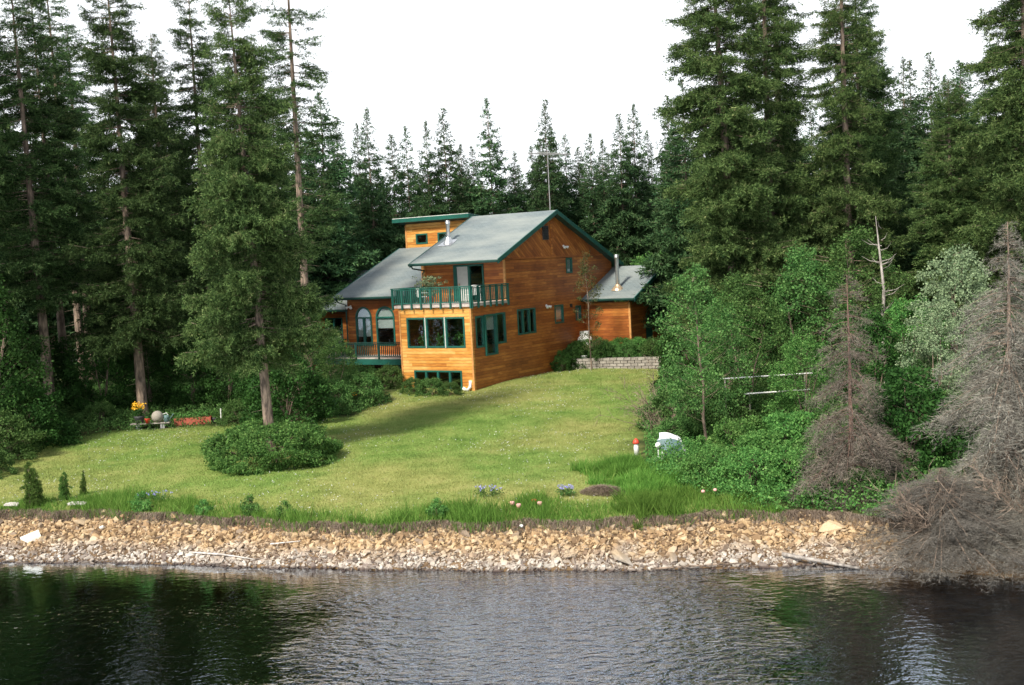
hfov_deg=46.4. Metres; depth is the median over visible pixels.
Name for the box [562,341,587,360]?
garden plant
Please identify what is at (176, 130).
spruce tree
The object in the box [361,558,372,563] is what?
rock
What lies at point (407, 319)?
window
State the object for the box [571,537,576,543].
rock
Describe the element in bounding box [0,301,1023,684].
ground
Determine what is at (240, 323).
spruce tree
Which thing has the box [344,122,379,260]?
spruce tree
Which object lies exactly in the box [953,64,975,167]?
spruce tree
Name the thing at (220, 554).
driftwood
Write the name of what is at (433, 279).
potted plant
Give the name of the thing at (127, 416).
undergrowth
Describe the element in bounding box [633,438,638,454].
toadstool ornament
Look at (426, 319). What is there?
window
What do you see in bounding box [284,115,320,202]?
spruce tree
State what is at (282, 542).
driftwood
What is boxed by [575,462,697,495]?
tall grass
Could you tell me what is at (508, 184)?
spruce tree
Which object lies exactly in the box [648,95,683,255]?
spruce tree
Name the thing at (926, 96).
spruce tree
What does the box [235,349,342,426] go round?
shrub
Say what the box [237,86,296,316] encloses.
spruce tree
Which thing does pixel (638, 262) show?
leafy tree
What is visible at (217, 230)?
spruce tree
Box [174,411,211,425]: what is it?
planter box
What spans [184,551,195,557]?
rock
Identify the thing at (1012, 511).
dead spruce
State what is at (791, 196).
spruce tree
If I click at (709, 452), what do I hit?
shrub
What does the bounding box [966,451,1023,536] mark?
bare bush
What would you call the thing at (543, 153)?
tv antenna
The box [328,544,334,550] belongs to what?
rock
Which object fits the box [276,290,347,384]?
shrub
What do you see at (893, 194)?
spruce tree
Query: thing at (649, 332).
side door
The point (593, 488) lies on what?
hay heap
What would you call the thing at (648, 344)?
garden plant
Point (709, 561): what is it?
rock
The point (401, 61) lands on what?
sky
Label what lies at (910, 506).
bare bush
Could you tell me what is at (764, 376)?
white rail
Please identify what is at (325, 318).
patio door
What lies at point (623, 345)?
garden plant
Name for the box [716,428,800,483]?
shrub
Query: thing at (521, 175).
spruce tree
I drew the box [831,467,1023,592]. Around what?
bush
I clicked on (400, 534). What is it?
rock
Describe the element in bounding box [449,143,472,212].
spruce tree
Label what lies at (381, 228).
spruce tree
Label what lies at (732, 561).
rock
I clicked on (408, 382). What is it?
garden plant
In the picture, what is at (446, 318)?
window
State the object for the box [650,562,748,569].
driftwood
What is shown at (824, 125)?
spruce tree
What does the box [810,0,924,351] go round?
spruce tree
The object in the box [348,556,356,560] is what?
rock
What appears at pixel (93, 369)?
shrub
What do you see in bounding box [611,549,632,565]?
boulder
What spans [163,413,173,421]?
watering can
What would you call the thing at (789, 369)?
leafy tree
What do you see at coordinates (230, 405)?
shrub
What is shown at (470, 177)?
spruce tree
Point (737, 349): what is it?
leafy tree
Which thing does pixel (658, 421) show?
bare bush
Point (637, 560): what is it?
rock
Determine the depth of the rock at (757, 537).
35.14 m
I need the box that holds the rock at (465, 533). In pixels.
[461,530,470,536]
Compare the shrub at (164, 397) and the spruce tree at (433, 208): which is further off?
the spruce tree at (433, 208)
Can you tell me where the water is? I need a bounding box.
[0,562,1023,684]
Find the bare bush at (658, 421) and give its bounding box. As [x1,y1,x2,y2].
[635,401,690,432]
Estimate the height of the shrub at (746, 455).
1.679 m
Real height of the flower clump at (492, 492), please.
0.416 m
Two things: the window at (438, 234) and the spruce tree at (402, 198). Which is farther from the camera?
the spruce tree at (402, 198)
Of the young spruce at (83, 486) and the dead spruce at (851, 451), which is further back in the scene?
the young spruce at (83, 486)
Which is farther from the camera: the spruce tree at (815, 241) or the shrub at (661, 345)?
the spruce tree at (815, 241)
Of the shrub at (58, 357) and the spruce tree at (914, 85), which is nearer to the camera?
the shrub at (58, 357)
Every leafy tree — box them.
[617,251,686,344]
[685,291,771,394]
[760,329,846,433]
[815,305,924,428]
[863,294,956,406]
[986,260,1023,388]
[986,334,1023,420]
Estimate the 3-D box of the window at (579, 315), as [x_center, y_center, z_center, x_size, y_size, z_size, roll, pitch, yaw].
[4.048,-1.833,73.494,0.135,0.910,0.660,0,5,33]
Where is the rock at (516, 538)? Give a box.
[512,535,521,540]
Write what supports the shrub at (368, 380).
on the ground at (900, 669)
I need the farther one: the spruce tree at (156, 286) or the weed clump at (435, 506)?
the spruce tree at (156, 286)
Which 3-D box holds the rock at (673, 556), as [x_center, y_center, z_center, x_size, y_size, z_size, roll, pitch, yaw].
[4.664,6.241,34.522,0.232,0.280,0.572,3,20,-2]
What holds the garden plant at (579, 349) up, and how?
on the ground at (900, 669)
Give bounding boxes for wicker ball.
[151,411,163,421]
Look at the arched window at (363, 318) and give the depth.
73.99 m
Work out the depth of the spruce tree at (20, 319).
62.66 m
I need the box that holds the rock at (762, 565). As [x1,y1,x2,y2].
[758,561,768,567]
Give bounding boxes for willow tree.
[895,296,989,429]
[900,242,1016,394]
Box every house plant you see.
[417,333,431,345]
[436,333,449,345]
[453,331,463,345]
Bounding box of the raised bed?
[579,348,695,366]
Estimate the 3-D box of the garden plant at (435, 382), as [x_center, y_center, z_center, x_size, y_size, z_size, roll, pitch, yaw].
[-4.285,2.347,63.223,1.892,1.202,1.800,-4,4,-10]
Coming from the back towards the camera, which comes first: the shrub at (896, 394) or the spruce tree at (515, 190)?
the spruce tree at (515, 190)
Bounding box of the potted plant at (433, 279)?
[412,275,447,302]
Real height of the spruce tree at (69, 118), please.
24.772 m
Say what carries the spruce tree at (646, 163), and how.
on the ground at (900, 669)
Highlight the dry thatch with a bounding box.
[0,507,1016,544]
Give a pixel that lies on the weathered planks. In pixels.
(9, 504)
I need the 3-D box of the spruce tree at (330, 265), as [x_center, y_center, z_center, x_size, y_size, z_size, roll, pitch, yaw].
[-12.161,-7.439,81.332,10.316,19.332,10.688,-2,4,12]
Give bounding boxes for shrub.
[0,274,54,449]
[0,323,95,418]
[0,374,82,452]
[0,407,47,465]
[0,448,19,479]
[11,386,80,426]
[57,317,135,413]
[76,399,125,428]
[108,347,185,409]
[154,316,225,410]
[189,331,248,408]
[199,416,343,475]
[215,397,260,426]
[227,338,296,411]
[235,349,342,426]
[271,314,334,407]
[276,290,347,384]
[314,334,362,395]
[318,376,362,414]
[332,370,392,407]
[633,381,718,430]
[648,415,703,446]
[649,320,732,391]
[675,443,754,487]
[682,384,784,439]
[699,414,769,461]
[708,445,800,497]
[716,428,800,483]
[756,443,847,502]
[757,409,832,462]
[782,424,867,484]
[790,397,867,442]
[833,465,895,501]
[845,360,985,475]
[882,384,1017,464]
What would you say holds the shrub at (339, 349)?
on the ground at (900, 669)
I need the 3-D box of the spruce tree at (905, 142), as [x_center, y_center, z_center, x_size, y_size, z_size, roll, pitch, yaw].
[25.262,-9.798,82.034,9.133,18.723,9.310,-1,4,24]
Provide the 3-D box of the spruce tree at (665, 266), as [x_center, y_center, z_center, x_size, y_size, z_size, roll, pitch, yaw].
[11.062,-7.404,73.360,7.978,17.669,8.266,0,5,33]
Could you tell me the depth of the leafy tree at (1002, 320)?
44.16 m
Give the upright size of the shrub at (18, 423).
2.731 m
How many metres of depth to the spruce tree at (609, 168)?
101.01 m
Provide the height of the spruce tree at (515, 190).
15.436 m
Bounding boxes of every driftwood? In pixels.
[189,552,254,559]
[270,541,298,544]
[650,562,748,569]
[782,552,859,568]
[965,546,1023,563]
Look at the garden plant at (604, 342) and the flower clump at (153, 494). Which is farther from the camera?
the garden plant at (604, 342)
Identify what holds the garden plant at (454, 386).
on the ground at (900, 669)
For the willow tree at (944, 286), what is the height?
7.101 m
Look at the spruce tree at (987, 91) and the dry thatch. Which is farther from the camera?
the spruce tree at (987, 91)
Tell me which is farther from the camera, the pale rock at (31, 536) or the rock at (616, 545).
the pale rock at (31, 536)
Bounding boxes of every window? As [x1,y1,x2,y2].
[355,307,372,345]
[375,306,395,345]
[406,318,425,347]
[414,370,462,388]
[415,233,427,243]
[425,317,444,347]
[437,232,445,240]
[445,317,465,347]
[475,315,484,347]
[484,313,498,355]
[497,312,506,343]
[517,307,536,334]
[554,304,563,323]
[566,258,572,272]
[575,305,581,319]
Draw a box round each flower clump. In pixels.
[140,490,173,500]
[473,484,503,499]
[555,483,576,496]
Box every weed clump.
[127,491,152,512]
[194,499,214,515]
[237,494,262,516]
[274,500,295,518]
[425,497,448,519]
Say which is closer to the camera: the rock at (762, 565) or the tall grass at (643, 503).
the rock at (762, 565)
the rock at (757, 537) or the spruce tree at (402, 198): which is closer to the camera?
the rock at (757, 537)
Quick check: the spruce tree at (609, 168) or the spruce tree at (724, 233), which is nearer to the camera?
the spruce tree at (724, 233)
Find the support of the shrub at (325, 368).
on the ground at (900, 669)
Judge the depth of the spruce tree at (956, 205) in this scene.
54.18 m
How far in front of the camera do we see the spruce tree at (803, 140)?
95.99 m
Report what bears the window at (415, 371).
in the wooden house
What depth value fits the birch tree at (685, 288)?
45.18 m
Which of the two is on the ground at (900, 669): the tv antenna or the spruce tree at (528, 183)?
the spruce tree at (528, 183)
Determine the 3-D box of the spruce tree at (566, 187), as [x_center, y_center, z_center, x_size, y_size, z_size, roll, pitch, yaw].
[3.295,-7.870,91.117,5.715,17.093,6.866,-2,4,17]
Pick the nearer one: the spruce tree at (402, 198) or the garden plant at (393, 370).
the garden plant at (393, 370)
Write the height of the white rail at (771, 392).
2.197 m
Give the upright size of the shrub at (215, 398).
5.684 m
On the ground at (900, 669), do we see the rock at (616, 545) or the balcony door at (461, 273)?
the rock at (616, 545)
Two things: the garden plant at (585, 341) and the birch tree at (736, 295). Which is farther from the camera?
the garden plant at (585, 341)
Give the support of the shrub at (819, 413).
on the ground at (900, 669)
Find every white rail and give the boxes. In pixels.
[721,373,812,407]
[745,389,809,410]
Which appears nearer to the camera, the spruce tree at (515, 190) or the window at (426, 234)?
the window at (426, 234)
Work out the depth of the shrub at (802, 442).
39.64 m
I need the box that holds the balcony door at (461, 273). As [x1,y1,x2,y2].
[453,264,484,300]
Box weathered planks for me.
[4,502,18,505]
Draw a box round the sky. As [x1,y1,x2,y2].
[0,0,1019,223]
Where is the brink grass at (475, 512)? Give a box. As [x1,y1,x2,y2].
[0,481,785,535]
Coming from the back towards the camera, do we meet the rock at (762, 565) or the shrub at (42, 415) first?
the shrub at (42, 415)
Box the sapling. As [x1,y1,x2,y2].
[573,250,603,369]
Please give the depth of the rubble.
36.02 m
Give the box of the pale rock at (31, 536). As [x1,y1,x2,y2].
[20,530,40,542]
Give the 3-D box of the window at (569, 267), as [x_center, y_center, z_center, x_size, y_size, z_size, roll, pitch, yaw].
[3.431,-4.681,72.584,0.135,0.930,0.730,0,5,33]
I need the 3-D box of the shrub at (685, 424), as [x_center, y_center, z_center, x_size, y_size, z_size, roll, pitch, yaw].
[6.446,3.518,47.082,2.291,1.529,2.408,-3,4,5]
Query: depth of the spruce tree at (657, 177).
100.44 m
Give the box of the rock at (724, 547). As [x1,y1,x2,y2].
[720,544,728,550]
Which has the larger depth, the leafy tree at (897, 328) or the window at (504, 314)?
the window at (504, 314)
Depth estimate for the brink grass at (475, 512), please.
37.77 m
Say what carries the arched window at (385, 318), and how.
in the wooden house
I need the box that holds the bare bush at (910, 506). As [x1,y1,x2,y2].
[864,459,987,537]
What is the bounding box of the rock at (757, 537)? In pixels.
[752,534,761,539]
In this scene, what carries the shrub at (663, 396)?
on the ground at (900, 669)
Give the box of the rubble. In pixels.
[0,510,914,580]
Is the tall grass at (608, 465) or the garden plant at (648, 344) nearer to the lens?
the tall grass at (608, 465)
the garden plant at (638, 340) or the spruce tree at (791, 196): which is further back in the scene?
the garden plant at (638, 340)
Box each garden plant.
[346,364,385,388]
[371,363,406,390]
[399,376,427,395]
[414,377,448,396]
[437,381,461,396]
[549,350,575,371]
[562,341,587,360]
[566,339,591,368]
[570,338,597,357]
[587,337,616,360]
[597,340,626,357]
[610,337,632,356]
[612,339,642,357]
[623,336,654,356]
[639,336,661,359]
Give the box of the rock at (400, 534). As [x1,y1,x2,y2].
[395,532,403,541]
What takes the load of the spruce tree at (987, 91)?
on the ground at (900, 669)
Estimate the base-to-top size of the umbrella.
1.361 m
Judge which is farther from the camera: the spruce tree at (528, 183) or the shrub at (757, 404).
the spruce tree at (528, 183)
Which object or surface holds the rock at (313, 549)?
on the ground at (900, 669)
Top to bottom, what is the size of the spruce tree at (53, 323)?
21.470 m
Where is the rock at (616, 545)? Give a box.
[612,543,620,548]
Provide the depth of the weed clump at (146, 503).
41.03 m
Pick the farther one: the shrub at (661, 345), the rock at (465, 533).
the shrub at (661, 345)
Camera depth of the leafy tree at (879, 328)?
44.26 m
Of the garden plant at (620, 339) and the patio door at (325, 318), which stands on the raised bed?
the garden plant at (620, 339)
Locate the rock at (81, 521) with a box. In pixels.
[74,518,85,524]
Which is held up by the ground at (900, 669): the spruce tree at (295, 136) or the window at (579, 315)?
the spruce tree at (295, 136)
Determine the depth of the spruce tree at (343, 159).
91.06 m
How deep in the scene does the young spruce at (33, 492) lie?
42.81 m
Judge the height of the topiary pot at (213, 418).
0.753 m
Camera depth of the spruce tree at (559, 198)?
87.11 m
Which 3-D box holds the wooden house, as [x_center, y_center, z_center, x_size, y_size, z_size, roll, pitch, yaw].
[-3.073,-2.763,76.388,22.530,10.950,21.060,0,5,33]
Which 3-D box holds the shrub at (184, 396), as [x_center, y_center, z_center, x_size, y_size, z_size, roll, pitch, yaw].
[-17.265,1.258,63.667,3.587,5.368,3.813,-1,4,27]
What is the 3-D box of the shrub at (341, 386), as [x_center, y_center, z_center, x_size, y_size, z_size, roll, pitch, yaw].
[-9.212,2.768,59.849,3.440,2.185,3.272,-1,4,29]
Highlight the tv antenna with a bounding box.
[517,150,569,209]
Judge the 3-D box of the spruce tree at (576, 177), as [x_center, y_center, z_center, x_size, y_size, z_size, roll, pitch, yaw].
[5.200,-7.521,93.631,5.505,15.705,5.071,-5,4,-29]
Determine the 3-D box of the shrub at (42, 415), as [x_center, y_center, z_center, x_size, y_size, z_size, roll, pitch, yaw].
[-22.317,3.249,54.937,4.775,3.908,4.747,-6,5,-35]
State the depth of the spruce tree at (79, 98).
80.62 m
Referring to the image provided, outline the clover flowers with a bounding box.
[2,367,663,515]
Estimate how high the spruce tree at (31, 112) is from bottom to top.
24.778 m
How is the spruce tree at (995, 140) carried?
on the ground at (900, 669)
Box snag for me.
[862,216,903,396]
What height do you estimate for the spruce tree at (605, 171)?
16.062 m
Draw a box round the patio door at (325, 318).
[325,318,343,338]
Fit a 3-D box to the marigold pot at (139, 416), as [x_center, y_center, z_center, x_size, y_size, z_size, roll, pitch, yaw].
[-18.300,3.408,58.627,0.765,1.096,0.704,-3,4,0]
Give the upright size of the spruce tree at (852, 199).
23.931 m
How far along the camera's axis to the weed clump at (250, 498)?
39.39 m
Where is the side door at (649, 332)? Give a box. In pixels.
[645,314,652,338]
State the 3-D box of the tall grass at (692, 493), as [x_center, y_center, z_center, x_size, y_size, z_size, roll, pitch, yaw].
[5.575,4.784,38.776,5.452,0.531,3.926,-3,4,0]
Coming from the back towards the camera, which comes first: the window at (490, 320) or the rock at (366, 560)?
the window at (490, 320)
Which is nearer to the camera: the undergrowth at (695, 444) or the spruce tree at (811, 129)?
the undergrowth at (695, 444)
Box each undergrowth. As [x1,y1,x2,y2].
[0,365,379,459]
[73,300,962,383]
[641,345,1023,516]
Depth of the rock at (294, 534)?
37.48 m
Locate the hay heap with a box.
[579,484,624,496]
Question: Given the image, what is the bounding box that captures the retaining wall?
[572,356,661,368]
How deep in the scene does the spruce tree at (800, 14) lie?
65.08 m
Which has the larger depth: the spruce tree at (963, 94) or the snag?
the spruce tree at (963, 94)
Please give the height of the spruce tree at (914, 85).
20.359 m
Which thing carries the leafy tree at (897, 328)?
on the ground at (900, 669)
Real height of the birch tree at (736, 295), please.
6.872 m
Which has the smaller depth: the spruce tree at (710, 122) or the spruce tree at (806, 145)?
the spruce tree at (710, 122)
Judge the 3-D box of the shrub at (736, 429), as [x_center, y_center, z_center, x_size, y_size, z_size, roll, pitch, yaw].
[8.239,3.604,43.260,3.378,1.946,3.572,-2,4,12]
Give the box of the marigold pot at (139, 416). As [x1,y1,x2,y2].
[132,402,146,423]
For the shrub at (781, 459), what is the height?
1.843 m
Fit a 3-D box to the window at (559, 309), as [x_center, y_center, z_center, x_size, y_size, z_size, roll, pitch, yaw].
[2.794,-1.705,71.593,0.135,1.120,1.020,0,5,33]
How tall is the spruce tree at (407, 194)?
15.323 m
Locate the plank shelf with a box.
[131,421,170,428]
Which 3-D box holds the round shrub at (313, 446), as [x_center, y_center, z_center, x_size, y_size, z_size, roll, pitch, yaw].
[-9.700,4.039,48.155,5.755,2.144,6.038,-4,4,-19]
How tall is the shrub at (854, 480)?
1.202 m
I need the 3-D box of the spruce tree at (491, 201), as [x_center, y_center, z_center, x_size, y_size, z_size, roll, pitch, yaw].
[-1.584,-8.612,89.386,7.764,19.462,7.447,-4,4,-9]
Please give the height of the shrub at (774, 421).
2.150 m
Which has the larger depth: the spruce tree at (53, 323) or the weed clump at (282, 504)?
the spruce tree at (53, 323)
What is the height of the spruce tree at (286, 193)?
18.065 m
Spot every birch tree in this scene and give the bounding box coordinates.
[646,262,755,441]
[694,268,791,417]
[748,241,868,411]
[793,223,915,396]
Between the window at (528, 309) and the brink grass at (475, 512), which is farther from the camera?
the window at (528, 309)
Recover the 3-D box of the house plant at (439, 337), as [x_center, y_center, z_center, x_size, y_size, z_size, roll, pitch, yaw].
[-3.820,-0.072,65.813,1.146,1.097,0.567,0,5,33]
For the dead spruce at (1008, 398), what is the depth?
34.19 m
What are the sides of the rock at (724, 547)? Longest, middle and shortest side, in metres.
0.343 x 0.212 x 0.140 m
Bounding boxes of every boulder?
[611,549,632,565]
[819,520,846,533]
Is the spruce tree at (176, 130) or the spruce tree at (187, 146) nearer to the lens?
the spruce tree at (187, 146)
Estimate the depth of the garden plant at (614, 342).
71.54 m
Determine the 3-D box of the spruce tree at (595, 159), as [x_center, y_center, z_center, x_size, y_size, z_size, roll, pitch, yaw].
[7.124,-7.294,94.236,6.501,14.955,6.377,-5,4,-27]
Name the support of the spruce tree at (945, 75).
on the ground at (900, 669)
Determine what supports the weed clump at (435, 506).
on the ground at (900, 669)
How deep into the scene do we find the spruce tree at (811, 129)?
112.14 m
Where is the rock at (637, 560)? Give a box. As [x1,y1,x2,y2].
[632,558,642,562]
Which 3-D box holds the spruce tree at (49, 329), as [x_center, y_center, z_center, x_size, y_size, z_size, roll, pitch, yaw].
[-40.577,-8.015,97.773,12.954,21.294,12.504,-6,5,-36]
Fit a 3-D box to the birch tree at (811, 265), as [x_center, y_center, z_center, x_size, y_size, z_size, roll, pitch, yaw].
[12.444,-0.413,49.950,4.745,7.697,5.184,-4,4,-22]
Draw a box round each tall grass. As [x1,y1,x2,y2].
[570,450,675,478]
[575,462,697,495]
[597,479,775,506]
[604,487,689,529]
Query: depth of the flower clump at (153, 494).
42.32 m
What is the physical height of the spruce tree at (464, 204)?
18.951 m
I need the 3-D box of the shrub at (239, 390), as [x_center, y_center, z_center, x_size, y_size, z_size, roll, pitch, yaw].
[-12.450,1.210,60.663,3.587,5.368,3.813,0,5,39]
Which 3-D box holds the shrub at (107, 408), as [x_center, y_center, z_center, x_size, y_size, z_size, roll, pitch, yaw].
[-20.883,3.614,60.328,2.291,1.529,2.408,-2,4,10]
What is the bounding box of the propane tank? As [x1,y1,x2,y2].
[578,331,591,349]
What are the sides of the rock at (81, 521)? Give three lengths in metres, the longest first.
0.609 x 0.483 x 0.171 m
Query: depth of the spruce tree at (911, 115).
88.82 m
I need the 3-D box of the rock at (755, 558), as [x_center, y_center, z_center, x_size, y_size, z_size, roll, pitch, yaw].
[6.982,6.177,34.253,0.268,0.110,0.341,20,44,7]
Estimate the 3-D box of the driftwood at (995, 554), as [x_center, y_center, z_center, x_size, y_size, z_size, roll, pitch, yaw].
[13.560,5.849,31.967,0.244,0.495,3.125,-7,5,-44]
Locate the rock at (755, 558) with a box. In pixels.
[752,553,758,561]
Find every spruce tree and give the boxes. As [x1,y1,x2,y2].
[0,0,100,419]
[0,40,31,268]
[0,96,51,356]
[0,114,81,362]
[0,136,49,371]
[6,0,101,387]
[7,152,73,343]
[10,133,91,348]
[23,0,105,379]
[27,23,124,378]
[53,0,205,417]
[65,172,121,347]
[71,64,205,310]
[116,32,216,371]
[161,0,248,394]
[172,0,344,451]
[178,94,295,353]
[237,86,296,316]
[247,86,322,315]
[252,0,349,372]
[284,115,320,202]
[294,91,384,339]
[316,116,361,277]
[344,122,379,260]
[345,107,405,269]
[380,134,407,244]
[390,126,426,248]
[397,169,420,210]
[405,120,453,239]
[424,106,477,237]
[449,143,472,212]
[460,98,526,215]
[462,145,483,213]
[505,166,524,211]
[506,151,528,212]
[508,167,527,194]
[521,145,543,208]
[523,99,582,228]
[537,127,585,231]
[554,134,589,223]
[567,146,592,232]
[571,132,622,256]
[578,154,593,203]
[584,139,620,233]
[590,155,609,233]
[591,113,658,301]
[601,153,621,225]
[610,103,662,258]
[623,78,722,337]
[631,130,664,250]
[647,161,657,203]
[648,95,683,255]
[649,0,838,380]
[650,150,678,225]
[661,49,799,265]
[673,134,700,180]
[715,0,828,377]
[733,0,834,360]
[756,76,842,312]
[788,128,819,248]
[791,0,912,366]
[797,135,821,193]
[801,100,820,173]
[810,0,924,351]
[813,109,834,142]
[822,38,908,303]
[870,62,923,306]
[873,78,1006,373]
[891,56,927,207]
[895,59,931,183]
[895,59,1002,329]
[901,51,955,206]
[927,0,1023,333]
[927,74,960,175]
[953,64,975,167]
[971,3,1021,260]
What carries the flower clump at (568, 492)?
on the ground at (900, 669)
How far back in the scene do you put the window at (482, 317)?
64.87 m
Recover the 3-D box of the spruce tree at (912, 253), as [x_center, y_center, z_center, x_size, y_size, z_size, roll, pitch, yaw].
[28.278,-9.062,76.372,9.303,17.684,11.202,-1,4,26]
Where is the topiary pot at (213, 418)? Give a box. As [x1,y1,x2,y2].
[209,408,218,423]
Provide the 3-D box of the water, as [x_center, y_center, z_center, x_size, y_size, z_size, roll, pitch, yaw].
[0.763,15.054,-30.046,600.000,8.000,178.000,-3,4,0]
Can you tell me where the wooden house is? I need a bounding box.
[301,210,670,391]
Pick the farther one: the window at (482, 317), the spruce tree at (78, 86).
the spruce tree at (78, 86)
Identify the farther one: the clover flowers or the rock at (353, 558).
the clover flowers
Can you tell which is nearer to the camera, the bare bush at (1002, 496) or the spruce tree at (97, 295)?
the bare bush at (1002, 496)
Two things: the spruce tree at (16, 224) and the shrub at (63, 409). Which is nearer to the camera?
the shrub at (63, 409)
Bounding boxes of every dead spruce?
[785,273,920,520]
[907,220,1023,601]
[944,500,1023,564]
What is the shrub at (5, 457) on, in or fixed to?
on the ground at (900, 669)
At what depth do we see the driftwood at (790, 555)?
33.63 m
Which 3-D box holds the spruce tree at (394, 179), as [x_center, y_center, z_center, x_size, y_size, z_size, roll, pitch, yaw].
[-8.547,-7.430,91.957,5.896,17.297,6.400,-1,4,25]
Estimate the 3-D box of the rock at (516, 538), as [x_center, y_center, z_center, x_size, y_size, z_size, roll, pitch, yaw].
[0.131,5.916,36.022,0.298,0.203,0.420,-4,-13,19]
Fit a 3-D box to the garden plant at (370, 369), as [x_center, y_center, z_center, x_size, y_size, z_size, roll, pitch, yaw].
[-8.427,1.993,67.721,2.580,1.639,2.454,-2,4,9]
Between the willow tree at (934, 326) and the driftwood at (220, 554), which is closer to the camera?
the driftwood at (220, 554)
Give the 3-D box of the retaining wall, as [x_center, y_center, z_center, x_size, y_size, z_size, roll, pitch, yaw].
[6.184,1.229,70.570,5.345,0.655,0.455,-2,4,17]
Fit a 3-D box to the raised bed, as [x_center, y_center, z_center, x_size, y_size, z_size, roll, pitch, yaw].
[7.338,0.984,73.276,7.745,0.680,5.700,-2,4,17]
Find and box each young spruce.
[19,460,45,509]
[58,472,73,499]
[79,470,88,494]
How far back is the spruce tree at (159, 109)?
74.68 m
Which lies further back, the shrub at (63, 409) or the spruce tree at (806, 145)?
the spruce tree at (806, 145)
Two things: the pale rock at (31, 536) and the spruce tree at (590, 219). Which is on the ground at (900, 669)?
the spruce tree at (590, 219)
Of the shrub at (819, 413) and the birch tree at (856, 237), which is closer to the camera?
the shrub at (819, 413)
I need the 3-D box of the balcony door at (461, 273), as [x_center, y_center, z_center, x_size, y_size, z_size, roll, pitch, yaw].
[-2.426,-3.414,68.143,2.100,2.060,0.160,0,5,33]
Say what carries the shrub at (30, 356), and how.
on the ground at (900, 669)
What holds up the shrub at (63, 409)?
on the ground at (900, 669)
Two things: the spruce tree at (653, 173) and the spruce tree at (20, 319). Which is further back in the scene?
the spruce tree at (653, 173)
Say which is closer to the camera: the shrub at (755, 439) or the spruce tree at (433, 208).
the shrub at (755, 439)
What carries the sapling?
on the ground at (900, 669)
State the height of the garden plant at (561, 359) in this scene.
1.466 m
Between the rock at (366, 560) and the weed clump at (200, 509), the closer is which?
the rock at (366, 560)
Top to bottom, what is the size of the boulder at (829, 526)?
0.406 m
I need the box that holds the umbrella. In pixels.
[657,432,685,456]
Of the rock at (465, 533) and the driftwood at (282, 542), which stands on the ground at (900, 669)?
the rock at (465, 533)
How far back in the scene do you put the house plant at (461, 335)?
64.99 m
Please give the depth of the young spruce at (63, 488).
43.49 m
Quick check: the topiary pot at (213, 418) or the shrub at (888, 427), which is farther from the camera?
the topiary pot at (213, 418)
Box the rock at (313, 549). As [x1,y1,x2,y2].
[309,546,319,551]
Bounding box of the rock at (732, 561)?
[729,559,737,564]
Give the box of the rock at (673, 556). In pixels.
[669,552,676,562]
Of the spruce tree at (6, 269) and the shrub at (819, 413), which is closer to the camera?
the shrub at (819, 413)
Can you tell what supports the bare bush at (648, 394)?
on the ground at (900, 669)
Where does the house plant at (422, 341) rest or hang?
in the wooden house
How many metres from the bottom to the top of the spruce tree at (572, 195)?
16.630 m
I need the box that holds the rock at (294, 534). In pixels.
[290,532,298,537]
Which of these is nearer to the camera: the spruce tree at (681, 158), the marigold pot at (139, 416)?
the marigold pot at (139, 416)
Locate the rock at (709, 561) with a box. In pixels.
[705,558,712,563]
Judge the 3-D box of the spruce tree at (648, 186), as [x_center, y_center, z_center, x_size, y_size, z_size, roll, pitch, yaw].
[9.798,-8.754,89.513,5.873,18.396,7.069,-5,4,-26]
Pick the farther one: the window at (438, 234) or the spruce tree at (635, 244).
the spruce tree at (635, 244)
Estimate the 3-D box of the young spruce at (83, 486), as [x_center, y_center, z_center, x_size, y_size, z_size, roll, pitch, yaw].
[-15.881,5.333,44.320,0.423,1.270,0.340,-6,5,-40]
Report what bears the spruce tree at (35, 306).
on the ground at (900, 669)

